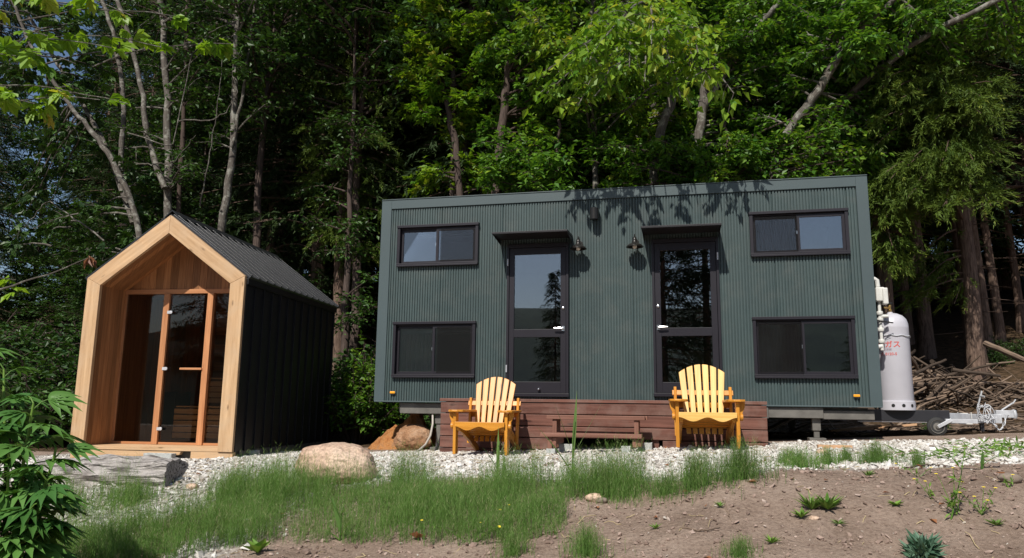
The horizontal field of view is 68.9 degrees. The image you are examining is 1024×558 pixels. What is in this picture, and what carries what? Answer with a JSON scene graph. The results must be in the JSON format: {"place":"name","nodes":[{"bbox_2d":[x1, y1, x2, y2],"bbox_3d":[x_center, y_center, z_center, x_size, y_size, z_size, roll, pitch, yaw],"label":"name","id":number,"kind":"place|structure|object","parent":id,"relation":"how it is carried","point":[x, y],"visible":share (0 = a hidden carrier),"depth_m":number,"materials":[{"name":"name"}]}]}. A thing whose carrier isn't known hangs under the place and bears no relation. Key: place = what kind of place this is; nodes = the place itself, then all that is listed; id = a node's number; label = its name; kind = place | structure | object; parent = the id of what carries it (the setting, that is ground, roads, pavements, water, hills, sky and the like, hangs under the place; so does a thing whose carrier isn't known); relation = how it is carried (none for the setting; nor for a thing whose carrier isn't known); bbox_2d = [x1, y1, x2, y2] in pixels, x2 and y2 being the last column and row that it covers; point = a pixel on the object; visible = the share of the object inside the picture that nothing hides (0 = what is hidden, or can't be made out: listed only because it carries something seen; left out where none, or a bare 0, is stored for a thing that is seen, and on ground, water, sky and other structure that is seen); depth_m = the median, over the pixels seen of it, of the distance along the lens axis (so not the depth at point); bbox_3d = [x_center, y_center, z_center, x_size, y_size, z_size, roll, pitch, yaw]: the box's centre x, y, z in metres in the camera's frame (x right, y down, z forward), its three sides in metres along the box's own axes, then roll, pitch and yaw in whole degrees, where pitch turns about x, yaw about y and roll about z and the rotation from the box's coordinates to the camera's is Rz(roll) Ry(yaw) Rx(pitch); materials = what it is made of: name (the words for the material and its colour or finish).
{"place":"outdoors","nodes":[
{"label":"outdoors","id":0,"kind":"place"},
{"bbox_2d":[0,259,1023,557],"bbox_3d":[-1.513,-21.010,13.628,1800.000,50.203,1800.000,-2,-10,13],"label":"ground","id":1,"kind":"structure","parent":0,"point":[948,347],"depth_m":3.78,"materials":[{"name":"soil"}]},
{"bbox_2d":[0,1,38,325],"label":"cedar tree","id":2,"kind":"object","parent":1,"relation":"on","point":[2,211],"visible":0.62,"depth_m":25.15,"materials":[{"name":"green plant"}]},
{"bbox_2d":[0,0,41,275],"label":"cedar tree","id":3,"kind":"object","parent":1,"relation":"on","point":[15,22],"visible":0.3,"depth_m":35.65,"materials":[{"name":"green plant"}]},
{"bbox_2d":[0,319,74,378],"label":"shrub","id":4,"kind":"object","parent":1,"relation":"on","point":[17,338],"visible":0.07,"depth_m":16.95,"materials":[{"name":"green plant"}]},
{"bbox_2d":[0,357,75,446],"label":"shrub","id":5,"kind":"object","parent":1,"relation":"on","point":[17,387],"visible":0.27,"depth_m":13.00,"materials":[{"name":"green plant"}]},
{"bbox_2d":[0,347,77,437],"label":"shrub","id":6,"kind":"object","parent":1,"relation":"on","point":[66,365],"visible":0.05,"depth_m":14.24,"materials":[{"name":"green plant"}]},
{"bbox_2d":[0,220,79,335],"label":"understory tree","id":7,"kind":"object","parent":1,"relation":"on","point":[23,267],"visible":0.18,"depth_m":26.06,"materials":[{"name":"green plant"}]},
{"bbox_2d":[0,326,80,390],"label":"shrub","id":8,"kind":"object","parent":1,"relation":"on","point":[35,344],"visible":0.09,"depth_m":15.95,"materials":[{"name":"green plant"}]},
{"bbox_2d":[1,342,79,434],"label":"shrub","id":9,"kind":"object","parent":1,"relation":"on","point":[49,373],"visible":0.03,"depth_m":13.91,"materials":[{"name":"green plant"}]},
{"bbox_2d":[0,348,105,557],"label":"lobed leaf plant","id":10,"kind":"object","parent":1,"relation":"on","point":[25,507],"visible":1,"depth_m":3.12,"materials":[{"name":"green plant"}]},
{"bbox_2d":[3,198,107,347],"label":"understory tree","id":11,"kind":"object","parent":1,"relation":"on","point":[38,290],"visible":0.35,"depth_m":24.34,"materials":[{"name":"green plant"}]},
{"bbox_2d":[41,321,81,380],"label":"shrub","id":12,"kind":"object","parent":1,"relation":"on","point":[73,352],"visible":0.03,"depth_m":15.92,"materials":[{"name":"green plant"}]},
{"bbox_2d":[0,74,132,332],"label":"understory tree","id":13,"kind":"object","parent":1,"relation":"on","point":[74,163],"visible":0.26,"depth_m":26.99,"materials":[{"name":"green plant"}]},
{"bbox_2d":[0,0,157,270],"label":"maple tree","id":14,"kind":"object","parent":1,"relation":"on","point":[93,138],"visible":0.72,"depth_m":16.49,"materials":[{"name":"green plant"}]},
{"bbox_2d":[33,0,136,239],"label":"cedar tree","id":15,"kind":"object","parent":1,"relation":"on","point":[92,112],"visible":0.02,"depth_m":38.75,"materials":[{"name":"green plant"}]},
{"bbox_2d":[23,209,160,348],"bbox_3d":[-12.579,0.281,23.367,3.959,5.246,3.991,0,-10,2],"label":"understory tree","id":16,"kind":"object","parent":1,"relation":"on","point":[74,303],"visible":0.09,"depth_m":22.75,"materials":[{"name":"green plant"}]},
{"bbox_2d":[35,211,155,356],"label":"understory tree","id":17,"kind":"object","parent":1,"relation":"on","point":[69,315],"visible":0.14,"depth_m":20.29,"materials":[{"name":"green plant"}]},
{"bbox_2d":[41,0,154,247],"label":"cedar tree","id":18,"kind":"object","parent":1,"relation":"on","point":[99,26],"visible":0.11,"depth_m":32.00,"materials":[{"name":"green plant"}]},
{"bbox_2d":[37,454,187,488],"bbox_3d":[-3.090,1.468,5.653,1.490,0.300,0.340,-3,-10,21],"label":"log","id":19,"kind":"object","parent":1,"relation":"on","point":[156,467],"visible":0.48,"depth_m":5.46,"materials":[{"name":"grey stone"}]},
{"bbox_2d":[0,0,233,302],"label":"tree leaves","id":20,"kind":"object","parent":1,"relation":"on","point":[70,43],"visible":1,"depth_m":12.16,"materials":[{"name":"green plant"}]},
{"bbox_2d":[52,0,202,242],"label":"cedar tree","id":21,"kind":"object","parent":1,"relation":"on","point":[102,176],"visible":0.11,"depth_m":26.83,"materials":[{"name":"green plant"}]},
{"bbox_2d":[69,87,203,318],"bbox_3d":[-12.628,-2.163,26.007,5.051,9.959,5.011,7,-11,-31],"label":"understory tree","id":22,"kind":"object","parent":1,"relation":"on","point":[137,119],"visible":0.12,"depth_m":25.58,"materials":[{"name":"green plant"}]},
{"bbox_2d":[85,473,199,517],"bbox_3d":[-2.556,1.454,5.022,0.700,0.282,0.594,2,-10,-5],"label":"grass tuft","id":23,"kind":"object","parent":1,"relation":"on","point":[133,489],"visible":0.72,"depth_m":5.04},
{"bbox_2d":[86,0,253,217],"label":"maple tree","id":24,"kind":"object","parent":1,"relation":"on","point":[168,177],"visible":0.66,"depth_m":16.47,"materials":[{"name":"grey plant"}]},
{"bbox_2d":[123,0,265,212],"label":"maple tree","id":25,"kind":"object","parent":1,"relation":"on","point":[182,146],"visible":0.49,"depth_m":16.44,"materials":[{"name":"green plant"}]},
{"bbox_2d":[88,0,306,271],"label":"understory tree","id":26,"kind":"object","parent":1,"relation":"on","point":[176,141],"visible":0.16,"depth_m":19.42,"materials":[{"name":"green plant"}]},
{"bbox_2d":[70,210,338,458],"bbox_3d":[-4.306,0.933,11.119,2.378,3.245,3.075,-1,-10,9],"label":"sauna cabin","id":27,"kind":"object","parent":1,"relation":"on","point":[200,340],"visible":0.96,"depth_m":10.27,"materials":[{"name":"brown wood"}]},
{"bbox_2d":[104,0,309,277],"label":"understory tree","id":28,"kind":"object","parent":1,"relation":"on","point":[173,202],"visible":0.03,"depth_m":20.76,"materials":[{"name":"green plant"}]},
{"bbox_2d":[175,0,288,232],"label":"maple tree","id":29,"kind":"object","parent":1,"relation":"on","point":[234,129],"visible":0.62,"depth_m":15.68,"materials":[{"name":"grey plant"}]},
{"bbox_2d":[172,4,333,278],"bbox_3d":[-7.464,-5.592,22.773,5.855,17.246,5.627,7,-12,-32],"label":"cedar tree","id":30,"kind":"object","parent":1,"relation":"on","point":[198,189],"visible":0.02,"depth_m":21.06,"materials":[{"name":"green plant"}]},
{"bbox_2d":[146,0,397,247],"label":"broadleaf tree","id":31,"kind":"object","parent":1,"relation":"on","point":[277,21],"visible":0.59,"depth_m":16.17,"materials":[{"name":"green plant"}]},
{"bbox_2d":[172,2,378,282],"bbox_3d":[-6.012,-5.516,20.971,5.784,17.263,6.017,-2,-10,13],"label":"cedar tree","id":32,"kind":"object","parent":1,"relation":"on","point":[269,166],"visible":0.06,"depth_m":19.46,"materials":[{"name":"green plant"}]},
{"bbox_2d":[221,1,347,288],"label":"cedar tree","id":33,"kind":"object","parent":1,"relation":"on","point":[270,248],"visible":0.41,"depth_m":18.20,"materials":[{"name":"green plant"}]},
{"bbox_2d":[215,5,391,346],"bbox_3d":[-5.714,-2.688,21.006,5.640,11.121,5.595,0,-10,2],"label":"understory tree","id":34,"kind":"object","parent":1,"relation":"on","point":[332,277],"depth_m":20.18,"materials":[{"name":"green plant"}]},
{"bbox_2d":[182,0,448,290],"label":"cedar tree","id":35,"kind":"object","parent":1,"relation":"on","point":[290,140],"visible":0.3,"depth_m":17.73,"materials":[{"name":"green plant"}]},
{"bbox_2d":[258,0,412,369],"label":"cedar tree","id":36,"kind":"object","parent":1,"relation":"on","point":[339,267],"visible":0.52,"depth_m":16.97,"materials":[{"name":"green plant"}]},
{"bbox_2d":[223,0,449,369],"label":"broadleaf tree","id":37,"kind":"object","parent":1,"relation":"on","point":[391,52],"visible":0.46,"depth_m":16.50,"materials":[{"name":"green plant"}]},
{"bbox_2d":[295,442,377,483],"bbox_3d":[-1.211,1.301,5.202,0.579,0.317,0.449,3,-9,5],"label":"boulder","id":38,"kind":"object","parent":1,"relation":"on","point":[326,450],"visible":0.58,"depth_m":5.04,"materials":[{"name":"stone"}]},
{"bbox_2d":[291,0,403,382],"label":"maple tree","id":39,"kind":"object","parent":1,"relation":"on","point":[345,326],"visible":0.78,"depth_m":15.61,"materials":[{"name":"green plant"}]},
{"bbox_2d":[247,30,450,359],"bbox_3d":[-3.937,-9.569,22.291,7.230,25.242,6.414,2,-10,-8],"label":"cedar tree","id":40,"kind":"object","parent":1,"relation":"on","point":[370,332],"visible":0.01,"depth_m":20.33,"materials":[{"name":"green plant"}]},
{"bbox_2d":[44,431,657,557],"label":"grass","id":41,"kind":"structure","parent":1,"relation":"on","point":[440,499],"depth_m":4.25,"materials":[{"name":"plant"}]},
{"bbox_2d":[329,344,375,428],"bbox_3d":[-3.488,2.128,14.704,2.960,1.751,3.038,8,-12,-36],"label":"shrub","id":42,"kind":"object","parent":1,"relation":"on","point":[338,363],"visible":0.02,"depth_m":14.18,"materials":[{"name":"green plant"}]},
{"bbox_2d":[273,0,447,361],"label":"understory tree","id":43,"kind":"object","parent":1,"relation":"on","point":[369,267],"visible":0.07,"depth_m":18.71,"materials":[{"name":"green plant"}]},
{"bbox_2d":[323,329,402,444],"bbox_3d":[-2.566,1.868,12.653,1.834,1.990,1.758,-2,-10,13],"label":"shrub","id":44,"kind":"object","parent":1,"relation":"on","point":[352,414],"visible":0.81,"depth_m":12.31,"materials":[{"name":"green plant"}]},
{"bbox_2d":[326,0,479,283],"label":"cedar tree","id":45,"kind":"object","parent":1,"relation":"on","point":[386,148],"visible":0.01,"depth_m":19.31,"materials":[{"name":"green plant"}]},
{"bbox_2d":[368,413,444,449],"bbox_3d":[-1.413,2.113,10.405,1.242,0.611,0.997,-2,-10,13],"label":"soil heap","id":46,"kind":"object","parent":1,"relation":"on","point":[384,441],"visible":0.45,"depth_m":10.22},
{"bbox_2d":[393,424,432,449],"bbox_3d":[-1.300,2.098,9.812,0.507,0.374,0.438,1,-10,-2],"label":"soil covered rock","id":47,"kind":"object","parent":1,"relation":"on","point":[412,434],"visible":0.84,"depth_m":9.66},
{"bbox_2d":[376,0,509,197],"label":"maple tree","id":48,"kind":"object","parent":1,"relation":"on","point":[420,50],"visible":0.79,"depth_m":15.26,"materials":[{"name":"green plant"}]},
{"bbox_2d":[310,0,589,153],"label":"broadleaf tree","id":49,"kind":"object","parent":1,"relation":"on","point":[409,7],"visible":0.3,"depth_m":15.36,"materials":[{"name":"green plant"}]},
{"bbox_2d":[360,0,576,216],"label":"cedar tree","id":50,"kind":"object","parent":1,"relation":"on","point":[433,144],"visible":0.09,"depth_m":16.08,"materials":[{"name":"green plant"}]},
{"bbox_2d":[433,0,519,195],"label":"maple tree","id":51,"kind":"object","parent":1,"relation":"on","point":[483,103],"visible":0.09,"depth_m":15.87,"materials":[{"name":"green plant"}]},
{"bbox_2d":[448,377,521,455],"bbox_3d":[-0.238,1.436,7.955,0.686,0.806,0.915,-1,-10,12],"label":"adirondack chair","id":52,"kind":"object","parent":1,"relation":"on","point":[469,430],"visible":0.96,"depth_m":8.04,"materials":[{"name":"yellow wood"}]},
{"bbox_2d":[486,526,536,557],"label":"grass tuft","id":53,"kind":"object","parent":1,"relation":"on","point":[513,545],"visible":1,"depth_m":3.50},
{"bbox_2d":[0,436,1023,557],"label":"gravel stones","id":54,"kind":"object","parent":1,"relation":"on","point":[926,446],"visible":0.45,"depth_m":6.31,"materials":[{"name":"gravel"}]},
{"bbox_2d":[9,462,1023,557],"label":"soil crumbs","id":55,"kind":"object","parent":1,"relation":"on","point":[843,542],"visible":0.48,"depth_m":3.76,"materials":[{"name":"soil"}]},
{"bbox_2d":[469,112,585,192],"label":"maple tree","id":56,"kind":"object","parent":1,"relation":"on","point":[527,176],"visible":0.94,"depth_m":13.35,"materials":[{"name":"green plant"}]},
{"bbox_2d":[451,0,605,193],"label":"maple tree","id":57,"kind":"object","parent":1,"relation":"on","point":[506,94],"visible":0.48,"depth_m":14.54,"materials":[{"name":"green plant"}]},
{"bbox_2d":[546,448,557,453],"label":"concrete block","id":58,"kind":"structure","parent":1,"relation":"on","point":[553,451],"depth_m":7.46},
{"bbox_2d":[540,415,647,448],"bbox_3d":[0.854,1.575,7.657,1.045,0.340,0.570,-2,-10,13],"label":"picnic bench","id":59,"kind":"object","parent":58,"relation":"on","point":[555,436],"visible":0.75,"depth_m":7.60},
{"bbox_2d":[491,0,638,189],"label":"maple tree","id":60,"kind":"object","parent":1,"relation":"on","point":[577,127],"visible":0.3,"depth_m":14.52,"materials":[{"name":"green plant"}]},
{"bbox_2d":[471,0,702,188],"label":"maple tree","id":61,"kind":"object","parent":1,"relation":"on","point":[531,17],"visible":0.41,"depth_m":13.58,"materials":[{"name":"green plant"}]},
{"bbox_2d":[557,515,635,557],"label":"grass tuft","id":62,"kind":"object","parent":1,"relation":"on","point":[586,543],"visible":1,"depth_m":3.40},
{"bbox_2d":[440,398,767,451],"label":"wooden deck","id":63,"kind":"structure","parent":1,"relation":"on","point":[660,412],"depth_m":8.10,"materials":[{"name":"wood"}]},
{"bbox_2d":[568,452,658,506],"bbox_3d":[0.544,1.128,4.182,0.543,0.337,0.443,-2,-10,13],"label":"grass tuft","id":64,"kind":"object","parent":1,"relation":"on","point":[592,487],"visible":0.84,"depth_m":4.18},
{"bbox_2d":[583,461,671,508],"bbox_3d":[0.639,1.139,4.179,0.517,0.277,0.349,-2,-10,13],"label":"grass tuft","id":65,"kind":"object","parent":1,"relation":"on","point":[630,482],"visible":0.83,"depth_m":4.15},
{"bbox_2d":[522,0,763,186],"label":"maple tree","id":66,"kind":"object","parent":1,"relation":"on","point":[654,29],"visible":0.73,"depth_m":9.19,"materials":[{"name":"green plant"}]},
{"bbox_2d":[625,469,689,506],"bbox_3d":[0.793,1.147,4.098,0.365,0.222,0.352,-2,-10,13],"label":"grass tuft","id":67,"kind":"object","parent":1,"relation":"on","point":[667,486],"visible":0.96,"depth_m":4.08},
{"bbox_2d":[374,174,1017,449],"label":"tiny house","id":68,"kind":"structure","parent":1,"relation":"on","point":[768,292],"depth_m":9.34,"materials":[{"name":"green metal"}]},
{"bbox_2d":[391,321,476,377],"bbox_3d":[-1.005,0.924,9.749,1.136,0.728,0.189,-2,-10,13],"label":"window","id":69,"kind":"structure","parent":68,"relation":"in","point":[417,355],"depth_m":9.81,"materials":[{"name":"black glass"}]},
{"bbox_2d":[396,222,479,266],"bbox_3d":[-0.986,-0.448,9.939,1.139,0.564,0.105,-2,-10,13],"label":"window","id":70,"kind":"structure","parent":68,"relation":"in","point":[407,236],"depth_m":9.94,"materials":[{"name":"black glass"}]},
{"bbox_2d":[505,242,568,396],"bbox_3d":[0.321,0.505,9.453,0.812,1.945,0.136,-2,-10,13],"label":"door","id":71,"kind":"structure","parent":68,"relation":"in","point":[524,389],"depth_m":9.43,"materials":[{"name":"black metal"}]},
{"bbox_2d":[651,237,722,396],"bbox_3d":[2.111,0.450,9.045,0.812,1.930,0.136,-2,-10,13],"label":"door","id":72,"kind":"structure","parent":68,"relation":"in","point":[661,389],"depth_m":9.04,"materials":[{"name":"black metal"}]},
{"bbox_2d":[748,208,850,256],"bbox_3d":[3.435,-0.540,8.970,1.126,0.553,0.189,-2,-10,13],"label":"window","id":73,"kind":"structure","parent":68,"relation":"in","point":[771,235],"depth_m":9.00,"materials":[{"name":"black glass"}]},
{"bbox_2d":[752,316,858,378],"bbox_3d":[3.410,0.804,8.742,1.136,0.720,0.189,-2,-10,13],"label":"window","id":74,"kind":"structure","parent":68,"relation":"in","point":[776,342],"depth_m":8.80,"materials":[{"name":"black glass"}]},
{"bbox_2d":[877,302,915,409],"bbox_3d":[4.696,0.944,9.197,0.411,1.322,0.415,-2,-10,13],"label":"gas cylinder","id":75,"kind":"object","parent":68,"relation":"on","point":[896,375],"visible":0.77,"depth_m":9.03,"materials":[{"name":"paint"}]},
{"bbox_2d":[635,443,758,508],"bbox_3d":[1.006,1.073,4.082,0.678,0.367,0.448,-2,-10,13],"label":"grass tuft","id":76,"kind":"object","parent":1,"relation":"on","point":[699,480],"visible":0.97,"depth_m":4.08,"materials":[{"name":"plant"}]},
{"bbox_2d":[668,364,744,447],"bbox_3d":[1.946,1.264,7.559,0.721,0.834,0.962,-1,-10,11],"label":"adirondack chair","id":77,"kind":"object","parent":1,"relation":"on","point":[713,419],"visible":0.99,"depth_m":7.66,"materials":[{"name":"yellow wood"}]},
{"bbox_2d":[572,100,867,187],"bbox_3d":[3.544,-0.342,12.756,4.870,5.464,2.144,-2,-10,13],"label":"maple tree","id":78,"kind":"object","parent":1,"relation":"on","point":[751,155],"visible":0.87,"depth_m":12.81,"materials":[{"name":"green plant"}]},
{"bbox_2d":[711,531,763,557],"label":"grass tuft","id":79,"kind":"object","parent":1,"relation":"on","point":[739,551],"visible":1,"depth_m":3.27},
{"bbox_2d":[666,0,810,182],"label":"maple tree","id":80,"kind":"object","parent":1,"relation":"on","point":[746,64],"visible":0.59,"depth_m":13.55,"materials":[{"name":"green plant"}]},
{"bbox_2d":[692,435,794,499],"bbox_3d":[1.253,1.013,4.086,0.532,0.348,0.508,-2,-10,13],"label":"grass tuft","id":81,"kind":"object","parent":1,"relation":"on","point":[741,462],"visible":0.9,"depth_m":4.11,"materials":[{"name":"plant"}]},
{"bbox_2d":[722,0,867,173],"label":"maple tree","id":82,"kind":"object","parent":1,"relation":"on","point":[771,95],"visible":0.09,"depth_m":15.44,"materials":[{"name":"green plant"}]},
{"bbox_2d":[764,441,845,469],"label":"grass tuft","id":83,"kind":"object","parent":1,"relation":"on","point":[801,462],"visible":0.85,"depth_m":4.39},
{"bbox_2d":[737,0,969,417],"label":"maple tree","id":84,"kind":"object","parent":1,"relation":"on","point":[856,46],"visible":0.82,"depth_m":12.94,"materials":[{"name":"green plant"}]},
{"bbox_2d":[837,437,909,463],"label":"grass tuft","id":85,"kind":"object","parent":1,"relation":"on","point":[876,454],"visible":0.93,"depth_m":5.10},
{"bbox_2d":[745,385,1023,437],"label":"woodland litter","id":86,"kind":"object","parent":1,"relation":"on","point":[779,433],"visible":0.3,"depth_m":10.18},
{"bbox_2d":[848,62,934,313],"bbox_3d":[6.803,-3.381,13.524,1.790,11.103,1.778,1,-10,-3],"label":"cedar tree","id":87,"kind":"object","parent":1,"relation":"on","point":[888,258],"visible":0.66,"depth_m":13.18,"materials":[{"name":"green plant"}]},
{"bbox_2d":[771,0,1017,313],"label":"cedar tree","id":88,"kind":"object","parent":1,"relation":"on","point":[879,271],"visible":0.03,"depth_m":14.20,"materials":[{"name":"green plant"}]},
{"bbox_2d":[767,355,1023,430],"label":"branch heap","id":89,"kind":"object","parent":1,"relation":"on","point":[1000,396],"visible":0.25,"depth_m":12.26,"materials":[{"name":"wood"}]},
{"bbox_2d":[768,0,1023,406],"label":"maple tree","id":90,"kind":"object","parent":1,"relation":"on","point":[993,13],"visible":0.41,"depth_m":12.95,"materials":[{"name":"green plant"}]},
{"bbox_2d":[892,161,914,344],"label":"cedar tree","id":91,"kind":"object","parent":1,"relation":"on","point":[907,316],"visible":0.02,"depth_m":18.64,"materials":[{"name":"brown plant"}]},
{"bbox_2d":[787,55,1023,317],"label":"cedar tree","id":92,"kind":"object","parent":1,"relation":"on","point":[943,228],"visible":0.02,"depth_m":17.35,"materials":[{"name":"green plant"}]},
{"bbox_2d":[819,440,1023,460],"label":"sprawling weed","id":93,"kind":"object","parent":1,"relation":"on","point":[988,452],"visible":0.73,"depth_m":5.35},
{"bbox_2d":[898,528,948,557],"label":"thistle rosette","id":94,"kind":"object","parent":1,"relation":"on","point":[919,546],"visible":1,"depth_m":3.15,"materials":[{"name":"green plant"}]},
{"bbox_2d":[843,0,1023,376],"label":"cedar tree","id":95,"kind":"object","parent":1,"relation":"on","point":[954,233],"visible":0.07,"depth_m":14.75,"materials":[{"name":"green plant"}]},
{"bbox_2d":[849,0,1023,384],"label":"cedar tree","id":96,"kind":"object","parent":1,"relation":"on","point":[940,153],"visible":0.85,"depth_m":13.09,"materials":[{"name":"green plant"}]},
{"bbox_2d":[890,0,1016,358],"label":"cedar tree","id":97,"kind":"object","parent":1,"relation":"on","point":[925,346],"visible":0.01,"depth_m":16.61,"materials":[{"name":"brown plant"}]},
{"bbox_2d":[893,133,1023,311],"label":"understory tree","id":98,"kind":"object","parent":1,"relation":"on","point":[999,251],"visible":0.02,"depth_m":21.45,"materials":[{"name":"green plant"}]},
{"bbox_2d":[901,1,1023,300],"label":"cedar tree","id":99,"kind":"object","parent":1,"relation":"on","point":[1019,138],"visible":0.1,"depth_m":17.09,"materials":[{"name":"green plant"}]},
{"bbox_2d":[907,0,1023,354],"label":"cedar tree","id":100,"kind":"object","parent":1,"relation":"on","point":[987,325],"visible":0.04,"depth_m":16.14,"materials":[{"name":"green plant"}]},
{"bbox_2d":[909,180,1023,291],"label":"understory tree","id":101,"kind":"object","parent":1,"relation":"on","point":[999,275],"depth_m":25.49,"materials":[{"name":"green plant"}]},
{"bbox_2d":[953,7,1022,344],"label":"cedar tree","id":102,"kind":"object","parent":1,"relation":"on","point":[999,328],"visible":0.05,"depth_m":17.01,"materials":[{"name":"brown plant"}]},
{"bbox_2d":[991,118,1023,332],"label":"cedar tree","id":103,"kind":"object","parent":1,"relation":"on","point":[1017,292],"visible":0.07,"depth_m":18.02,"materials":[{"name":"brown plant"}]},
{"bbox_2d":[0,0,1023,300],"label":"sky","id":104,"kind":"structure","parent":0,"point":[56,53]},
{"bbox_2d":[88,441,1023,557],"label":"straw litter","id":105,"kind":"object","parent":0,"point":[638,462],"visible":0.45,"depth_m":4.84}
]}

